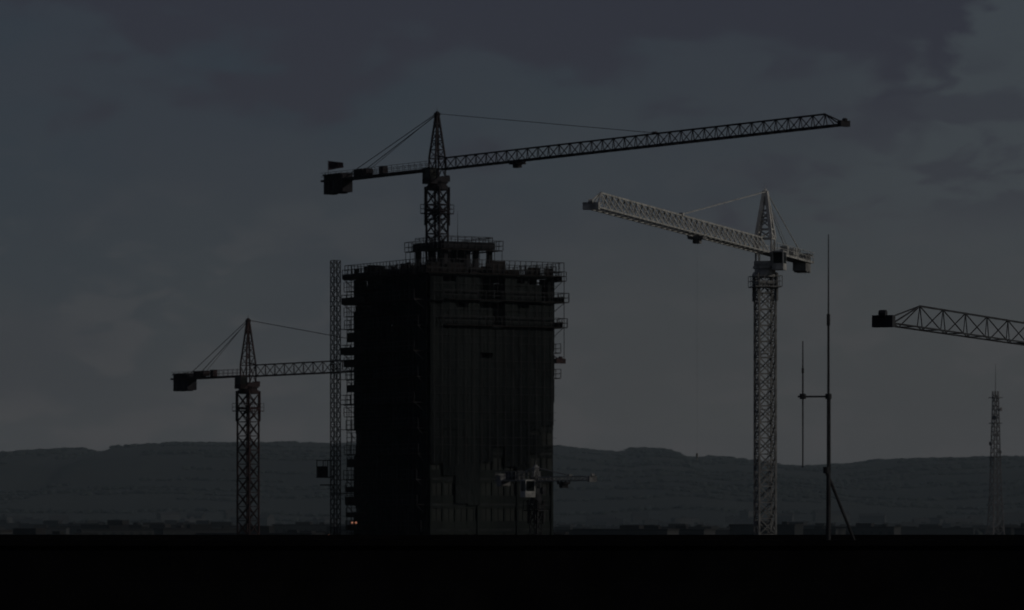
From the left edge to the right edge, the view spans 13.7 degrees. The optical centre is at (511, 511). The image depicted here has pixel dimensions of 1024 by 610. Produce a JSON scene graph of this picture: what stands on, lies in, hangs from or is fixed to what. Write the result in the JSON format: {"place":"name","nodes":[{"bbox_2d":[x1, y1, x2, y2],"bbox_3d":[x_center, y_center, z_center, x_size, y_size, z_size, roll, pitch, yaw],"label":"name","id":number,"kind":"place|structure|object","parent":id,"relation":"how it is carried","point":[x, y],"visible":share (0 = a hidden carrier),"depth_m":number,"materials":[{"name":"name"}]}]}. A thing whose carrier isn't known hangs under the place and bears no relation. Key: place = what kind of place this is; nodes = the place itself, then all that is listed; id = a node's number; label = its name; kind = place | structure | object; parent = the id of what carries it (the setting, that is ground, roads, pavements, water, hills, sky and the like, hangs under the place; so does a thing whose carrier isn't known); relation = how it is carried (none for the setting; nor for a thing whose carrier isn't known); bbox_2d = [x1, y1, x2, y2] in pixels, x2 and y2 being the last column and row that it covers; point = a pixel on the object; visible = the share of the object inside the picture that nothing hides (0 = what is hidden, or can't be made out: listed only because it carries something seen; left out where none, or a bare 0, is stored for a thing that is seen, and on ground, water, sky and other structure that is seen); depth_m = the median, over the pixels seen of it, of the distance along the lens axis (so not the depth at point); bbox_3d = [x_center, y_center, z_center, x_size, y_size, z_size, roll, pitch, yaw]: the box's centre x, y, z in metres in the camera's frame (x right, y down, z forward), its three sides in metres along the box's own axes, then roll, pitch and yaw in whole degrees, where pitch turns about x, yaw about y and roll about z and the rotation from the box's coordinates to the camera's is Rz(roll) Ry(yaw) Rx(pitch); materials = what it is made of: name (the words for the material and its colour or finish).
{"place":"outdoors","nodes":[
{"label":"outdoors","id":0,"kind":"place"},
{"bbox_2d":[413,241,494,267],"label":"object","id":1,"kind":"object","parent":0,"point":[456,255],"visible":0.65,"depth_m":551.84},
{"bbox_2d":[0,443,1023,527],"bbox_3d":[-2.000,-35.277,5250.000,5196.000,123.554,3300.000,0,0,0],"label":"hills","id":2,"kind":"structure","parent":0,"point":[129,466],"depth_m":4834.51,"materials":[{"name":"grey"}]},
{"bbox_2d":[0,581,1023,609],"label":"walls","id":3,"kind":"structure","parent":0,"point":[511,595],"depth_m":58.60,"materials":[{"name":"black"}]},
{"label":"roof surface","id":4,"kind":"object","parent":3,"relation":"on","visible":0},
{"bbox_2d":[0,539,1023,580],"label":"parapet","id":5,"kind":"structure","parent":4,"relation":"on","point":[511,563],"depth_m":58.60,"materials":[{"name":"black concrete"}]},
{"bbox_2d":[798,234,854,539],"bbox_3d":[4.534,-1.475,60.000,1.029,4.850,0.280,0,0,0],"label":"rooftop antenna","id":6,"kind":"object","parent":4,"relation":"on","point":[827,469],"visible":0.94,"depth_m":59.99,"materials":[{"name":"metal"}]},
{"bbox_2d":[0,0,1023,464],"label":"sky","id":7,"kind":"structure","parent":0,"point":[163,163],"materials":[{"name":"grey"}]},
{"label":"ground","id":8,"kind":"structure","parent":0,"visible":0},
{"bbox_2d":[316,260,357,534],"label":"construction hoist","id":9,"kind":"object","parent":8,"relation":"on","point":[321,471],"visible":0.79,"depth_m":553.30,"materials":[{"name":"metal"}]},
{"bbox_2d":[170,318,565,534],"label":"tower crane","id":10,"kind":"object","parent":8,"relation":"on","point":[185,381],"visible":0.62,"depth_m":649.68,"materials":[{"name":"red paint"}]},
{"bbox_2d":[356,273,552,530],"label":"floor slabs","id":11,"kind":"structure","parent":8,"relation":"on","point":[493,279],"depth_m":546.38,"materials":[{"name":"concrete"}]},
{"bbox_2d":[355,403,552,534],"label":"facade panels","id":12,"kind":"object","parent":11,"relation":"on","point":[467,523],"visible":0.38,"depth_m":545.62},
{"bbox_2d":[356,406,551,534],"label":"windows","id":13,"kind":"structure","parent":12,"relation":"attached to","point":[449,512],"depth_m":546.22,"materials":[{"name":"black glass"}]},
{"bbox_2d":[430,478,552,534],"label":"pilasters","id":14,"kind":"object","parent":12,"relation":"attached to","point":[517,512],"visible":0.31,"depth_m":547.70,"materials":[{"name":"black concrete"}]},
{"bbox_2d":[358,274,550,508],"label":"columns","id":15,"kind":"structure","parent":11,"relation":"on","point":[502,289],"depth_m":546.85,"materials":[{"name":"concrete"}]},
{"bbox_2d":[341,211,568,534],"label":"scaffolding","id":16,"kind":"object","parent":11,"relation":"on","point":[524,271],"visible":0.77,"depth_m":547.47,"materials":[{"name":"metal"}]},
{"bbox_2d":[354,274,553,534],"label":"debris netting","id":17,"kind":"object","parent":16,"relation":"attached to","point":[474,388],"visible":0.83,"depth_m":545.66,"materials":[{"name":"black fabric"}]},
{"bbox_2d":[341,248,568,530],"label":"scaffold decks","id":18,"kind":"object","parent":11,"relation":"on","point":[353,337],"visible":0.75,"depth_m":551.34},
{"bbox_2d":[390,269,522,508],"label":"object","id":19,"kind":"structure","parent":11,"relation":"on","point":[485,284],"depth_m":551.35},
{"bbox_2d":[321,111,849,348],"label":"tower crane","id":20,"kind":"object","parent":19,"relation":"on","point":[342,183],"visible":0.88,"depth_m":551.09,"materials":[{"name":"paint"}]},
{"bbox_2d":[0,441,1023,534],"bbox_3d":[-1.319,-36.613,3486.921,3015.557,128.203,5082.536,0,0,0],"label":"distant trees","id":21,"kind":"object","parent":8,"relation":"on","point":[788,482],"visible":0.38,"depth_m":4840.49,"materials":[{"name":"green plant"}]},
{"bbox_2d":[0,508,1023,534],"bbox_3d":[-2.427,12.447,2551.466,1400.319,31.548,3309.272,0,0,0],"label":"distant town buildings","id":22,"kind":"structure","parent":8,"relation":"on","point":[200,524],"depth_m":1965.80,"materials":[{"name":"grey concrete"}]},
{"bbox_2d":[494,465,596,534],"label":"tower crane","id":23,"kind":"object","parent":8,"relation":"on","point":[527,488],"visible":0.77,"depth_m":499.54,"materials":[{"name":"metal"}]},
{"bbox_2d":[583,189,813,534],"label":"tower crane","id":24,"kind":"object","parent":8,"relation":"on","point":[784,254],"visible":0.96,"depth_m":459.06,"materials":[{"name":"paint"}]},
{"bbox_2d":[872,305,1023,345],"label":"tower crane","id":25,"kind":"object","parent":8,"relation":"on","point":[882,318],"visible":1,"depth_m":251.28,"materials":[{"name":"grey paint"}]},
{"bbox_2d":[986,364,1004,534],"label":"telecom tower","id":26,"kind":"structure","parent":8,"relation":"on","point":[996,435],"depth_m":1499.35,"materials":[{"name":"metal"}]}
]}

